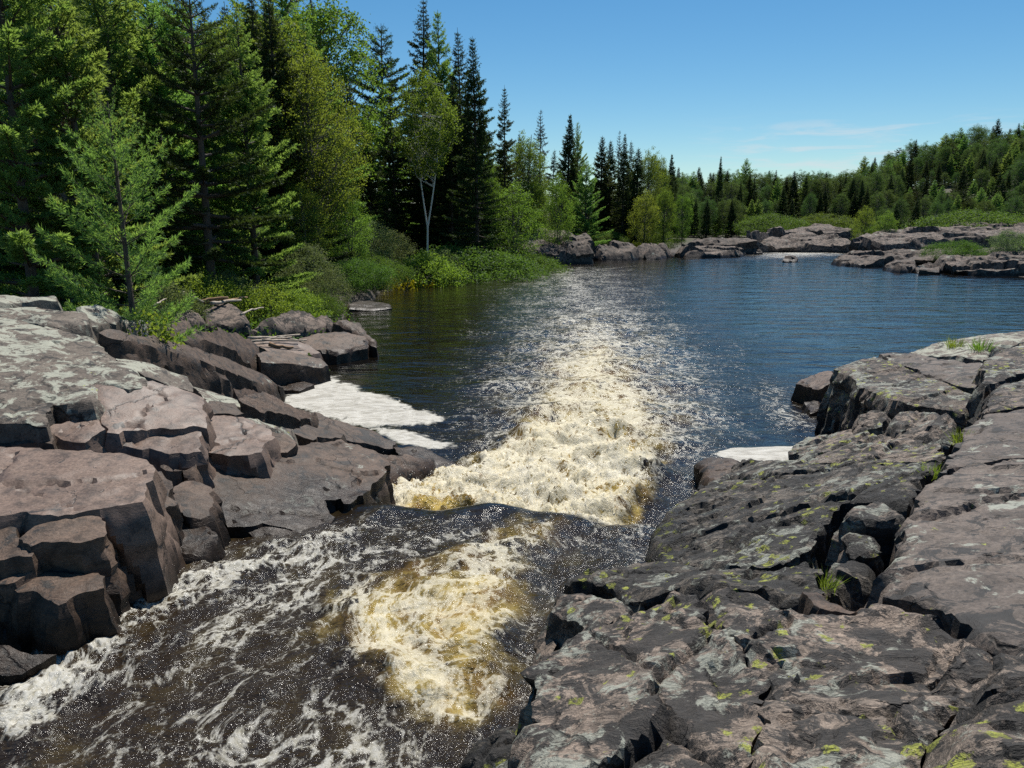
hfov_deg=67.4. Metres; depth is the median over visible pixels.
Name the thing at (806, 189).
spruce tree
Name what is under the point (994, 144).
aspen tree
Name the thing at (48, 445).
boulder
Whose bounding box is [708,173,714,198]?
spruce tree
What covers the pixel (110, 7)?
pine tree
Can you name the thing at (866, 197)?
spruce tree
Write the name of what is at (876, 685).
rock slab
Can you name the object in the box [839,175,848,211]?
spruce tree
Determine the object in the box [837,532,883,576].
boulder
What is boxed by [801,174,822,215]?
aspen tree
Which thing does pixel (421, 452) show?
boulder
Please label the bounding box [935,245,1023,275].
rock slab
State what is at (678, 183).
aspen tree
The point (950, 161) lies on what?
pine tree
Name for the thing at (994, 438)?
rock slab
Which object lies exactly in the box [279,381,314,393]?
boulder
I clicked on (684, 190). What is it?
aspen tree
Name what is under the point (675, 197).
spruce tree
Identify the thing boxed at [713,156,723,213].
spruce tree
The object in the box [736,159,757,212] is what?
pine tree
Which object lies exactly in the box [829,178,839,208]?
aspen tree
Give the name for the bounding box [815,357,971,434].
rock slab
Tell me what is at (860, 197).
spruce tree
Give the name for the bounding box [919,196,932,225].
aspen tree
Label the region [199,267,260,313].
willow bush
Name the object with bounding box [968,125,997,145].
aspen tree
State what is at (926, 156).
aspen tree
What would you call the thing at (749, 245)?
rock slab
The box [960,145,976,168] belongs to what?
aspen tree
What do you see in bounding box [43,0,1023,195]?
sky
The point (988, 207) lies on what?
aspen tree
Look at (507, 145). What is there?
spruce tree
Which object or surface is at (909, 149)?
aspen tree
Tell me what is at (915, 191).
pine tree
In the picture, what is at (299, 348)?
rock slab
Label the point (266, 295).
green bush
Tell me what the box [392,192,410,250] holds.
pine tree
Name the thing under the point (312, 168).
aspen tree
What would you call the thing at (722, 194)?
spruce tree
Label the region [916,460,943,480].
grass tuft
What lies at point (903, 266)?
boulder
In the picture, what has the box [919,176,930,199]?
spruce tree
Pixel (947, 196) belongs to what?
aspen tree
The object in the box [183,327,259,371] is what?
rock slab
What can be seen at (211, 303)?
driftwood
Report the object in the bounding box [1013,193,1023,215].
aspen tree
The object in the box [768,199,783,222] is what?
aspen tree
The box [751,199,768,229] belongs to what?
pine tree
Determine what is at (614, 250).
boulder
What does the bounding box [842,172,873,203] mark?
aspen tree
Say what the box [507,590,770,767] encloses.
rock slab
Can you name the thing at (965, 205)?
pine tree
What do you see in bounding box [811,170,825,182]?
aspen tree
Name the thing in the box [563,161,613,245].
pine tree
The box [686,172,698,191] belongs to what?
pine tree
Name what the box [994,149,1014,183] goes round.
pine tree
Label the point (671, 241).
green bush
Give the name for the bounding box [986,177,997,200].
pine tree
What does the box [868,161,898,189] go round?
aspen tree
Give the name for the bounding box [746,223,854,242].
rock slab
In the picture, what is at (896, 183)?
aspen tree
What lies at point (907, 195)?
aspen tree
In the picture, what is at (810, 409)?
boulder
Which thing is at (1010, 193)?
aspen tree
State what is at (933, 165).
pine tree
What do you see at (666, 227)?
aspen tree
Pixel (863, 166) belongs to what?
pine tree
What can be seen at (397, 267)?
green bush
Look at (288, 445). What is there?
boulder
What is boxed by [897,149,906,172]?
pine tree
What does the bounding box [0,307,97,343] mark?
rock slab
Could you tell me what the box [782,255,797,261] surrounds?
boulder
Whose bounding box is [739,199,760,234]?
pine tree
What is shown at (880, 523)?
boulder
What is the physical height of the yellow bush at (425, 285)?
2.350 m
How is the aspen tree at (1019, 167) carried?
on the ground
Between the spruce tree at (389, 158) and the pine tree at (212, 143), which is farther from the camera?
the spruce tree at (389, 158)
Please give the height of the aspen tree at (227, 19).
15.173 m
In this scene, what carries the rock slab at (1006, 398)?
on the ground
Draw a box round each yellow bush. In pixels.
[377,271,423,292]
[402,274,436,286]
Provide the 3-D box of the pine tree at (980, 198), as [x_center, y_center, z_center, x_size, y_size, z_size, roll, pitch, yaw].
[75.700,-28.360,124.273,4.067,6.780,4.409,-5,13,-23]
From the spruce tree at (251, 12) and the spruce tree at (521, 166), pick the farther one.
the spruce tree at (521, 166)
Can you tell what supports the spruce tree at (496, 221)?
on the ground
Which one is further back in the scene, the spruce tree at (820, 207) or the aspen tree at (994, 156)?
the aspen tree at (994, 156)
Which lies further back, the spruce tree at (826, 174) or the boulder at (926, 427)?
the spruce tree at (826, 174)
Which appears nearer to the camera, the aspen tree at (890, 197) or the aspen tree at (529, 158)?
the aspen tree at (529, 158)
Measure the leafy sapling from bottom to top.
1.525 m
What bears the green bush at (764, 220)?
on the ground
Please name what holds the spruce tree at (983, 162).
on the ground
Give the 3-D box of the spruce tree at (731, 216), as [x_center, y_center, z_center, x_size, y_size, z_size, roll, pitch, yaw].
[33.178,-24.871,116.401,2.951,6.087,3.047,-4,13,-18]
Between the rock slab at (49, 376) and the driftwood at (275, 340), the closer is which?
the rock slab at (49, 376)
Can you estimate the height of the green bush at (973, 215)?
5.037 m
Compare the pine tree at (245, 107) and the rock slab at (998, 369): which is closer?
the rock slab at (998, 369)
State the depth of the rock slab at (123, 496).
6.33 m
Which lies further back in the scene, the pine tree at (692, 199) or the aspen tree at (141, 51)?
the pine tree at (692, 199)
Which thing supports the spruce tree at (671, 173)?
on the ground
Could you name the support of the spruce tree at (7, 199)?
on the ground
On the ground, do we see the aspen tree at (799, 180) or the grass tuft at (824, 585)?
the aspen tree at (799, 180)
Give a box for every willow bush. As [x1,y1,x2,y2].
[127,277,217,326]
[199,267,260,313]
[268,241,344,294]
[296,266,356,314]
[333,218,405,262]
[368,230,421,264]
[420,248,474,282]
[985,228,1023,253]
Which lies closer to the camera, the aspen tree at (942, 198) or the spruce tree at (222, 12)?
the spruce tree at (222, 12)
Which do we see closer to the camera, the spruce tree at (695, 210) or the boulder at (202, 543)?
the boulder at (202, 543)
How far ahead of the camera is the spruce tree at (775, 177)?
155.82 m
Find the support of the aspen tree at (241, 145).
on the ground
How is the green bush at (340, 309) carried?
on the ground
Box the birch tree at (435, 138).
[383,64,462,252]
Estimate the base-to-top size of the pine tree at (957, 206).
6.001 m
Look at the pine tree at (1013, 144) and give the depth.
235.09 m
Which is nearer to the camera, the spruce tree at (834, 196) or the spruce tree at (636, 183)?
the spruce tree at (636, 183)
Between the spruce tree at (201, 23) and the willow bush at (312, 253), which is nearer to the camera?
the willow bush at (312, 253)
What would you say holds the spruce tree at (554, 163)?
on the ground
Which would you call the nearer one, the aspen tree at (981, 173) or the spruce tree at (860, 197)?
the spruce tree at (860, 197)
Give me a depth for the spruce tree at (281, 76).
36.98 m
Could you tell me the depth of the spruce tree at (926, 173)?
198.73 m
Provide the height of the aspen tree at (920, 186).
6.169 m
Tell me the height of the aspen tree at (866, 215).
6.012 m
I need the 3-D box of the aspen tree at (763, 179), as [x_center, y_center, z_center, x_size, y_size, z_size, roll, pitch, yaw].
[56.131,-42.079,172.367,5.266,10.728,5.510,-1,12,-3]
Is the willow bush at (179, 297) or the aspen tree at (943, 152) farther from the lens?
the aspen tree at (943, 152)
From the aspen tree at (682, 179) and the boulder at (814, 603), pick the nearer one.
the boulder at (814, 603)
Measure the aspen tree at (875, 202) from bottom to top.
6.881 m
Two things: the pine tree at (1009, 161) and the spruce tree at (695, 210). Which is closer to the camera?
the spruce tree at (695, 210)
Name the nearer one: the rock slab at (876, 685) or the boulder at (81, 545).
the rock slab at (876, 685)
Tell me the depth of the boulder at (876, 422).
10.98 m
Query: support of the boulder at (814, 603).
on the rock slab at (637, 587)
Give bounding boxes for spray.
[359,439,671,691]
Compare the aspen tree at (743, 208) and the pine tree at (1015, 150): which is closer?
the aspen tree at (743, 208)
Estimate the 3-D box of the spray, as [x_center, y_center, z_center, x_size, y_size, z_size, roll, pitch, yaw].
[0.006,1.645,8.520,4.773,1.346,7.229,0,12,0]
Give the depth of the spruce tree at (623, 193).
87.06 m
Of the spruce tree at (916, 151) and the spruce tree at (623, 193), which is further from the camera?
the spruce tree at (916, 151)
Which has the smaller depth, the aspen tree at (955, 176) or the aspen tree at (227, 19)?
the aspen tree at (227, 19)
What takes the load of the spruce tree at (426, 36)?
on the ground
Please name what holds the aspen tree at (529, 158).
on the ground
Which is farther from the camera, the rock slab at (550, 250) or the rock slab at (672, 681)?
the rock slab at (550, 250)
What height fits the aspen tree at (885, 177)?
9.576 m
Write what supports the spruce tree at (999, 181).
on the ground
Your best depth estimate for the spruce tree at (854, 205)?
134.87 m
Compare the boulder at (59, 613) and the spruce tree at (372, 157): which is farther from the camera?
the spruce tree at (372, 157)
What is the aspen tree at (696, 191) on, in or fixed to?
on the ground
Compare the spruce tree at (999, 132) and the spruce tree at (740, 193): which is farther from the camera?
the spruce tree at (999, 132)
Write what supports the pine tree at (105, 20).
on the ground
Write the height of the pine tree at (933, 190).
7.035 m
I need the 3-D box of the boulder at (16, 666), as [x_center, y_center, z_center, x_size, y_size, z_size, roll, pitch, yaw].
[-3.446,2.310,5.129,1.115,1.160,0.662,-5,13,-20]
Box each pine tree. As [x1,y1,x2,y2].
[0,0,132,286]
[0,0,155,310]
[2,0,202,323]
[2,0,235,301]
[24,82,204,342]
[70,5,140,217]
[71,0,97,49]
[77,0,247,293]
[99,0,133,29]
[107,32,198,270]
[113,0,294,290]
[130,36,238,278]
[143,1,193,245]
[170,20,285,275]
[182,9,324,295]
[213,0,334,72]
[227,0,351,250]
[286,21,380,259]
[347,25,416,200]
[361,106,419,243]
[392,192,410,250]
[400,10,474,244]
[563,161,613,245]
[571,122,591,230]
[676,193,699,236]
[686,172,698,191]
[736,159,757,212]
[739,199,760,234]
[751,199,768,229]
[769,178,784,224]
[793,182,807,215]
[855,156,868,172]
[860,162,867,177]
[884,158,894,174]
[891,148,907,162]
[894,155,903,197]
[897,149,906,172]
[907,191,920,216]
[912,185,921,204]
[929,133,951,164]
[929,152,940,180]
[929,179,938,201]
[934,185,945,210]
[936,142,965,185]
[943,154,955,187]
[950,134,971,179]
[950,184,959,202]
[950,195,961,223]
[954,127,967,181]
[959,189,972,210]
[959,195,978,221]
[961,153,974,187]
[967,179,977,202]
[973,188,987,218]
[984,194,1003,221]
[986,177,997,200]
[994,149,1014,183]
[995,191,1004,217]
[1001,138,1019,172]
[1004,145,1019,182]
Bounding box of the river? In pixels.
[0,252,1023,767]
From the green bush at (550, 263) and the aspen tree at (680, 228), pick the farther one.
the aspen tree at (680, 228)
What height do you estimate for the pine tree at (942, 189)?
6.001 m
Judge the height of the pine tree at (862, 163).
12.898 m
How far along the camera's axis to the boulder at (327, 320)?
24.32 m
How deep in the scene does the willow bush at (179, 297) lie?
19.83 m
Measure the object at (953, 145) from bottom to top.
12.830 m
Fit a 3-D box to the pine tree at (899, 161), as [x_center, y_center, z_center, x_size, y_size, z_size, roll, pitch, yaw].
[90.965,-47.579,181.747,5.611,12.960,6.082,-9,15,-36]
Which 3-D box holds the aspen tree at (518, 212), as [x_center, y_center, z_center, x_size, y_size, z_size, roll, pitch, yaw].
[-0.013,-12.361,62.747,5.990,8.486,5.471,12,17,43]
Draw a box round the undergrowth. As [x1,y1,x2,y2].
[0,191,1023,370]
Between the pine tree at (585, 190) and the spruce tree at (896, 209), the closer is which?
the pine tree at (585, 190)
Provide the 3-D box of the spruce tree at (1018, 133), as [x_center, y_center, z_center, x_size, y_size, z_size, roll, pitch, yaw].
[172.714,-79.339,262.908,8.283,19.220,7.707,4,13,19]
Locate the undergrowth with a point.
(23, 275)
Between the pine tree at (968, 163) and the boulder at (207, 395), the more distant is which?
the pine tree at (968, 163)
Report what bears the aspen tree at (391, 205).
on the ground
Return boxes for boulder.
[0,443,9,447]
[0,527,42,578]
[0,570,37,647]
[0,645,56,685]
[6,572,121,655]
[10,433,56,449]
[18,515,130,615]
[76,304,126,343]
[123,320,150,336]
[158,471,184,546]
[160,465,202,487]
[171,310,206,330]
[173,481,230,548]
[180,525,225,563]
[193,387,240,410]
[200,303,250,338]
[208,401,244,417]
[233,388,258,403]
[239,392,318,429]
[246,418,297,444]
[248,527,301,536]
[251,310,325,338]
[272,432,297,456]
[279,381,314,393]
[293,425,346,445]
[298,332,369,363]
[316,315,332,332]
[331,320,378,356]
[346,301,391,311]
[384,454,435,484]
[393,446,454,467]
[460,726,517,767]
[531,626,556,665]
[545,593,633,650]
[565,233,594,264]
[593,240,639,260]
[637,243,674,259]
[674,245,746,257]
[694,457,739,491]
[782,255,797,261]
[791,371,832,403]
[797,592,864,615]
[801,399,821,416]
[821,560,876,611]
[825,502,904,570]
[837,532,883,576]
[852,410,890,435]
[882,259,916,272]
[884,411,958,455]
[911,262,942,274]
[921,684,1023,767]
[970,651,1023,705]
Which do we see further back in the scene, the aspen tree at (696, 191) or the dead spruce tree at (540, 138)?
the aspen tree at (696, 191)
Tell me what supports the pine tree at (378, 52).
on the ground
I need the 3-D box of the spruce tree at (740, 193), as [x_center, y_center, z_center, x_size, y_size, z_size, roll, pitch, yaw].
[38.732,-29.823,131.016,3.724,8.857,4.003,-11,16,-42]
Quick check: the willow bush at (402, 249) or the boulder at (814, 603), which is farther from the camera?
the willow bush at (402, 249)
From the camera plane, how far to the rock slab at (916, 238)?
78.09 m
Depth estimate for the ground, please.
39.07 m
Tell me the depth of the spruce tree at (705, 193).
134.36 m
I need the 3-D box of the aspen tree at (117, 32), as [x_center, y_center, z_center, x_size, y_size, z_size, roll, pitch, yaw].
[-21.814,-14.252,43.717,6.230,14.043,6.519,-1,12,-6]
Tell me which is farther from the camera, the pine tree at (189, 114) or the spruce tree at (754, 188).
the spruce tree at (754, 188)
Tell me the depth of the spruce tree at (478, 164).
55.55 m
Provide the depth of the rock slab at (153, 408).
8.71 m
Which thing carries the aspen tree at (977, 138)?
on the ground
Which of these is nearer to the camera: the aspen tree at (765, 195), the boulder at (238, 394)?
the boulder at (238, 394)
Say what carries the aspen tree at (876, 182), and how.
on the ground
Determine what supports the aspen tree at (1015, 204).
on the ground
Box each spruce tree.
[0,35,61,274]
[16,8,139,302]
[44,0,144,276]
[177,8,226,249]
[217,3,231,30]
[222,0,325,269]
[234,0,355,279]
[301,2,381,250]
[332,80,402,251]
[350,108,399,251]
[354,106,385,224]
[372,71,423,248]
[382,0,453,247]
[403,145,444,252]
[404,122,440,249]
[420,181,472,249]
[422,80,484,258]
[424,29,507,254]
[434,146,484,245]
[439,37,517,272]
[470,111,520,249]
[482,176,509,248]
[485,86,526,256]
[495,146,519,239]
[513,134,526,219]
[523,110,551,236]
[545,115,586,234]
[545,151,559,223]
[583,136,624,240]
[593,141,620,233]
[604,134,638,245]
[612,132,623,205]
[617,142,641,226]
[618,147,662,242]
[662,176,687,240]
[666,155,680,235]
[675,169,681,183]
[687,199,701,237]
[695,200,716,238]
[696,167,702,182]
[696,178,709,219]
[699,184,711,230]
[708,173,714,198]
[709,199,721,236]
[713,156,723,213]
[714,189,727,232]
[721,170,730,198]
[721,200,739,237]
[729,183,745,233]
[743,173,752,218]
[747,178,758,215]
[749,190,755,215]
[767,170,778,209]
[771,185,790,227]
[781,177,790,211]
[783,171,805,219]
[787,197,796,219]
[796,174,809,216]
[813,191,823,223]
[818,172,833,217]
[822,186,829,220]
[829,182,844,218]
[829,195,839,220]
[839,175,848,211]
[839,179,858,217]
[845,192,858,219]
[855,181,868,223]
[857,187,871,229]
[866,163,875,210]
[885,174,896,221]
[891,204,903,228]
[897,167,906,215]
[900,153,917,205]
[903,201,921,227]
[907,196,921,225]
[910,140,917,186]
[917,161,931,199]
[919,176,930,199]
[929,162,942,195]
[955,165,967,203]
[956,166,969,194]
[968,149,988,191]
[969,153,990,191]
[984,187,990,205]
[988,158,1000,188]
[991,172,1003,200]
[993,118,1003,177]
[994,178,1008,214]
[1003,170,1012,201]
[1007,124,1021,168]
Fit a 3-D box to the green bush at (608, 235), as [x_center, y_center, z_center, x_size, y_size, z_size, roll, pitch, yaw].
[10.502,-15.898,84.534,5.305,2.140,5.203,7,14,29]
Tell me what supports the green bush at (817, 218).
on the ground
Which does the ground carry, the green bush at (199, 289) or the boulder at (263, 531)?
the green bush at (199, 289)
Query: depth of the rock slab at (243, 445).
8.98 m
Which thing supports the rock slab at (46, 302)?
on the ground
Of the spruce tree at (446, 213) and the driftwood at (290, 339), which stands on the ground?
the spruce tree at (446, 213)
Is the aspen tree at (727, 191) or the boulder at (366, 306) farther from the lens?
the aspen tree at (727, 191)
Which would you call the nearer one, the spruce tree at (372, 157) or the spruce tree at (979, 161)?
the spruce tree at (372, 157)
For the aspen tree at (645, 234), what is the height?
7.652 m
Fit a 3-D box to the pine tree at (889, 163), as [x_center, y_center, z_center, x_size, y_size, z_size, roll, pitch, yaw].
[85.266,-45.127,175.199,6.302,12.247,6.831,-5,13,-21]
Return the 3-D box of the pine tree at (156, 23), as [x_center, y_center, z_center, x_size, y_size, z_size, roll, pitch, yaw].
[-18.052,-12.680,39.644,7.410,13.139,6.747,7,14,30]
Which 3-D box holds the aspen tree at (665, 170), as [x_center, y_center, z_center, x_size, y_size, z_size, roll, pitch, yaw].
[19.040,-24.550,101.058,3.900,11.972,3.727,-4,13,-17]
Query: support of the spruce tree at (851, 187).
on the ground
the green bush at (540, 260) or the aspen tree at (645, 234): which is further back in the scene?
the aspen tree at (645, 234)
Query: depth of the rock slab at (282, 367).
18.45 m
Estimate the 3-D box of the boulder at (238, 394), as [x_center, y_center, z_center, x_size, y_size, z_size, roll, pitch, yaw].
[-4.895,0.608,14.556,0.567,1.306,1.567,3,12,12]
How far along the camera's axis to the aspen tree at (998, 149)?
231.17 m
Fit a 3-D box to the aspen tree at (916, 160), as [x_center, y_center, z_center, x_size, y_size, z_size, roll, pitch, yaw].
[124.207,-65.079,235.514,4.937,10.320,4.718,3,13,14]
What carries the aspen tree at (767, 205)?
on the ground
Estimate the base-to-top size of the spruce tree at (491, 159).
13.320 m
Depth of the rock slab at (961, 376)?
13.63 m
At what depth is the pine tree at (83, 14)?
42.12 m
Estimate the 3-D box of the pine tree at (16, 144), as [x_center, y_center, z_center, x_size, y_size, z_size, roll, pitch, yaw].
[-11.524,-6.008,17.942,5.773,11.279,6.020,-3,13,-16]
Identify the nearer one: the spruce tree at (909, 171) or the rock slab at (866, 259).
the rock slab at (866, 259)
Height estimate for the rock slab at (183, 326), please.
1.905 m
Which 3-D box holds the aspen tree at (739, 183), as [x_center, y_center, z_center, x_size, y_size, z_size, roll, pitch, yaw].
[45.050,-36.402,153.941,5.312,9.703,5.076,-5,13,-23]
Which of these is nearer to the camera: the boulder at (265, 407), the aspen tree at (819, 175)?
the boulder at (265, 407)
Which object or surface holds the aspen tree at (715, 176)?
on the ground
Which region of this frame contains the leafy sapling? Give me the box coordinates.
[96,304,186,348]
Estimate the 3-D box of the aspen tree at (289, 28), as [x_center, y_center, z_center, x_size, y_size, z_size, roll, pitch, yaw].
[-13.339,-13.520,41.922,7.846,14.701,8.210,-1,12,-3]
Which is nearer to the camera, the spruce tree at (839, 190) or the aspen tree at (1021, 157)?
the spruce tree at (839, 190)
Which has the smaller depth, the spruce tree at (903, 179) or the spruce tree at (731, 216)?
the spruce tree at (731, 216)
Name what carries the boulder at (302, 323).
on the ground
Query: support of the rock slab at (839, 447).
on the ground
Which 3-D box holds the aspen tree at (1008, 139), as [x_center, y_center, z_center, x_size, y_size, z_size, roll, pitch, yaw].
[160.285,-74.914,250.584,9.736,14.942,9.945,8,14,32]
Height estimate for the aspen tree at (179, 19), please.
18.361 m
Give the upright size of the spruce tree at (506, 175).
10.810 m
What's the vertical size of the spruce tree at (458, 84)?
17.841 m
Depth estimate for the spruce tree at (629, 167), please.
90.56 m
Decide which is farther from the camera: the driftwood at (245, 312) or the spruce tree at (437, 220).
the spruce tree at (437, 220)
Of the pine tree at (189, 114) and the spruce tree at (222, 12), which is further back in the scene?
the spruce tree at (222, 12)
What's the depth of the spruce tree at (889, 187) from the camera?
138.84 m
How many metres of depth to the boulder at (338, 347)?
22.16 m
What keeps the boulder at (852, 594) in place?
on the ground
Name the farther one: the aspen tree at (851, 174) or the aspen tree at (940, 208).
the aspen tree at (851, 174)
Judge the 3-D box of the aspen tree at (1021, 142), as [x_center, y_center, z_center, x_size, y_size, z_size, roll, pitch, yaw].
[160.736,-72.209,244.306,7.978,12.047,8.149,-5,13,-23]
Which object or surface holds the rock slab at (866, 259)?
on the ground
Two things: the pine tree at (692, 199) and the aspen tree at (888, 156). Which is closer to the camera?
the pine tree at (692, 199)
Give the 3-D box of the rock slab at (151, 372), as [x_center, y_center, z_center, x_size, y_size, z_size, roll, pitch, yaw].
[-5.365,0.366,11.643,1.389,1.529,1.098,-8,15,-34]
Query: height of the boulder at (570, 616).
1.363 m
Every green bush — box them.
[164,266,262,317]
[227,278,316,328]
[254,283,332,319]
[303,290,350,319]
[317,256,397,295]
[338,253,419,292]
[393,246,474,287]
[394,240,549,283]
[454,251,555,278]
[490,251,576,273]
[526,255,561,269]
[592,230,629,245]
[624,227,681,249]
[723,211,811,237]
[786,211,864,232]
[907,207,1023,227]
[917,238,990,261]
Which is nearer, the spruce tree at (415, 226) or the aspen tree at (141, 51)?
the aspen tree at (141, 51)
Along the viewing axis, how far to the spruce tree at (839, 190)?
155.51 m
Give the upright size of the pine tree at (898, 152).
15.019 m
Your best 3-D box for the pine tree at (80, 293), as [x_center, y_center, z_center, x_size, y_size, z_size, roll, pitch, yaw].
[-7.713,-3.004,15.098,3.023,5.683,3.690,-12,17,-43]
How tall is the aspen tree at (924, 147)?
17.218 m
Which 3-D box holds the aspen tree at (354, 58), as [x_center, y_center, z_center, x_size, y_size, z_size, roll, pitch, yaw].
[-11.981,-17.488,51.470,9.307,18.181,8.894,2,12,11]
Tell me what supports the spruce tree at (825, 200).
on the ground
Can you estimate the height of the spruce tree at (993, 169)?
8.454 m
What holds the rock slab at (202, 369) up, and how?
on the ground
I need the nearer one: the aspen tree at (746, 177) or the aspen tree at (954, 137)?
the aspen tree at (746, 177)
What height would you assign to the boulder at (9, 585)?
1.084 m
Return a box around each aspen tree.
[82,0,142,217]
[93,6,193,218]
[136,0,201,60]
[157,17,257,249]
[200,0,337,212]
[214,0,305,211]
[260,40,374,278]
[277,0,398,239]
[279,179,334,273]
[326,189,377,271]
[373,184,397,244]
[465,154,504,245]
[481,180,552,257]
[487,160,506,205]
[501,129,550,228]
[511,176,553,232]
[538,171,579,245]
[625,188,661,246]
[636,147,667,223]
[645,150,671,232]
[653,185,678,243]
[673,191,694,246]
[674,176,686,198]
[676,173,693,188]
[676,184,699,227]
[680,191,701,224]
[690,184,708,222]
[697,197,717,229]
[703,179,722,208]
[706,169,730,191]
[715,197,729,235]
[717,169,737,189]
[719,178,745,211]
[723,196,743,236]
[725,179,747,205]
[726,172,760,219]
[736,201,748,232]
[750,169,762,185]
[756,172,772,201]
[757,183,771,213]
[759,198,773,224]
[760,170,782,200]
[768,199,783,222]
[780,176,798,193]
[792,169,808,207]
[800,192,817,219]
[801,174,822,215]
[809,174,837,212]
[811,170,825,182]
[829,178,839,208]
[830,171,848,202]
[830,191,850,223]
[838,169,864,194]
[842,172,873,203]
[850,204,878,239]
[859,174,877,207]
[862,164,876,179]
[865,170,886,213]
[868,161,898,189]
[868,190,887,220]
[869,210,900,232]
[870,205,895,231]
[871,173,897,205]
[875,187,896,224]
[879,153,896,167]
[881,172,906,206]
[890,162,907,189]
[890,197,910,225]
[899,191,914,213]
[903,138,922,165]
[911,155,923,181]
[912,152,931,182]
[916,177,928,196]
[918,140,930,151]
[918,144,941,175]
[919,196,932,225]
[921,192,934,214]
[926,198,946,217]
[929,170,935,187]
[933,144,956,171]
[935,192,945,213]
[936,172,949,188]
[937,159,949,181]
[939,197,957,225]
[941,191,952,214]
[942,130,970,148]
[951,172,959,185]
[951,190,960,202]
[959,124,989,148]
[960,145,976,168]
[962,156,978,180]
[962,197,978,221]
[965,140,983,153]
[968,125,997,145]
[971,166,991,194]
[974,147,993,165]
[974,197,995,222]
[978,138,989,153]
[985,136,1008,175]
[986,150,997,180]
[992,140,1012,165]
[993,132,1017,170]
[995,157,1007,174]
[997,196,1023,223]
[1001,159,1023,197]
[1004,188,1019,212]
[1007,138,1023,153]
[1008,127,1023,143]
[1010,182,1023,207]
[1011,151,1023,176]
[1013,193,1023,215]
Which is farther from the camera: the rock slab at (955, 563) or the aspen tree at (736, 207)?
the aspen tree at (736, 207)
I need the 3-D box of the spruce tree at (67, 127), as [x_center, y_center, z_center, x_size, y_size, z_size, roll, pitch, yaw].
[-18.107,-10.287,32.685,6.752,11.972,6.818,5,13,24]
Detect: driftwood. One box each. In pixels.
[201,297,228,303]
[209,299,241,305]
[240,307,263,315]
[247,334,299,339]
[252,336,291,341]
[262,339,306,341]
[268,342,293,348]
[276,335,304,343]
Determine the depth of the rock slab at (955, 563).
4.38 m
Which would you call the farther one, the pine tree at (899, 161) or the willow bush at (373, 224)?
the pine tree at (899, 161)
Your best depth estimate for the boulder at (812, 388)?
16.97 m
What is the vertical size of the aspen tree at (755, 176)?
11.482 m
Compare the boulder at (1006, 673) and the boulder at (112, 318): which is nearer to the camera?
the boulder at (1006, 673)
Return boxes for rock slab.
[0,295,62,310]
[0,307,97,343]
[0,318,147,447]
[0,447,185,602]
[50,419,107,452]
[94,381,216,452]
[99,329,285,401]
[116,359,192,392]
[117,431,215,487]
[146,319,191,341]
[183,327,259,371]
[209,415,281,477]
[212,439,395,537]
[254,339,323,360]
[256,350,330,385]
[314,412,397,454]
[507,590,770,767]
[520,228,577,264]
[563,561,824,613]
[645,455,941,577]
[682,237,762,254]
[700,587,992,767]
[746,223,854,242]
[756,231,850,252]
[788,429,945,464]
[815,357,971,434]
[831,248,963,267]
[848,222,1023,250]
[864,459,1023,656]
[878,353,982,393]
[908,331,1023,363]
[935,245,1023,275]
[936,409,1023,479]
[965,343,1023,427]
[976,379,1023,420]
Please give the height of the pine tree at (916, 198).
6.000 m
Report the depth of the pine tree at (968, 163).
206.62 m
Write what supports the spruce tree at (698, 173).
on the ground
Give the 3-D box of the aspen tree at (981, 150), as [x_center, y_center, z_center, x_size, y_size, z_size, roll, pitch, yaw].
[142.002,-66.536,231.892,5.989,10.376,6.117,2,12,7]
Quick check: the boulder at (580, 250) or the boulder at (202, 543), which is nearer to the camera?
the boulder at (202, 543)
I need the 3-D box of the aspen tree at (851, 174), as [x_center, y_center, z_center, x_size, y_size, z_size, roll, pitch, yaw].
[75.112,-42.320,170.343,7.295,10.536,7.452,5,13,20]
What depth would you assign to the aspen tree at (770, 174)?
173.35 m
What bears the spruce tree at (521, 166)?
on the ground
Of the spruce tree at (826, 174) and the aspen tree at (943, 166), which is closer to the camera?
the spruce tree at (826, 174)
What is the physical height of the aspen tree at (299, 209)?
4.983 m
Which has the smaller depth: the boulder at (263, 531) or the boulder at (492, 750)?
the boulder at (492, 750)
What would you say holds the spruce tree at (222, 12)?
on the ground
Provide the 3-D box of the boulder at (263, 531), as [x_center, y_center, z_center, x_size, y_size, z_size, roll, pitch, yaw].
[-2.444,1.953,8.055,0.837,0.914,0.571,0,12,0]
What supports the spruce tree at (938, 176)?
on the ground
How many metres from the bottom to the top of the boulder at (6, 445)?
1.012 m
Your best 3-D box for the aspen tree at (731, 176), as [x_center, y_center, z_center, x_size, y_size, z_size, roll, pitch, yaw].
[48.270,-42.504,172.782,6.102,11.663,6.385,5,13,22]
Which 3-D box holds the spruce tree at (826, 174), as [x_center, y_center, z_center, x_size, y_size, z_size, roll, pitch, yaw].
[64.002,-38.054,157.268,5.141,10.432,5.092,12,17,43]
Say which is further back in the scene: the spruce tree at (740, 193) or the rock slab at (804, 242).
the spruce tree at (740, 193)
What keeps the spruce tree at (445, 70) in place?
on the ground
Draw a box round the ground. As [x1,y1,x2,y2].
[3,180,1023,326]
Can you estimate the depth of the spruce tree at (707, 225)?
116.35 m
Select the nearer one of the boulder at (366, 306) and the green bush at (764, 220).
the boulder at (366, 306)
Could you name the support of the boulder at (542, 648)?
on the ground
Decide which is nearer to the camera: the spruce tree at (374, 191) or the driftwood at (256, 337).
the driftwood at (256, 337)
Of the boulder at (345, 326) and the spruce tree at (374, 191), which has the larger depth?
the spruce tree at (374, 191)
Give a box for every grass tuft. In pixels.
[815,567,847,594]
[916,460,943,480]
[936,336,966,348]
[947,425,976,443]
[962,334,998,352]
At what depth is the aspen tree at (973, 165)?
219.96 m
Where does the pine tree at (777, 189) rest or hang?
on the ground
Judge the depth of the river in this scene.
10.21 m

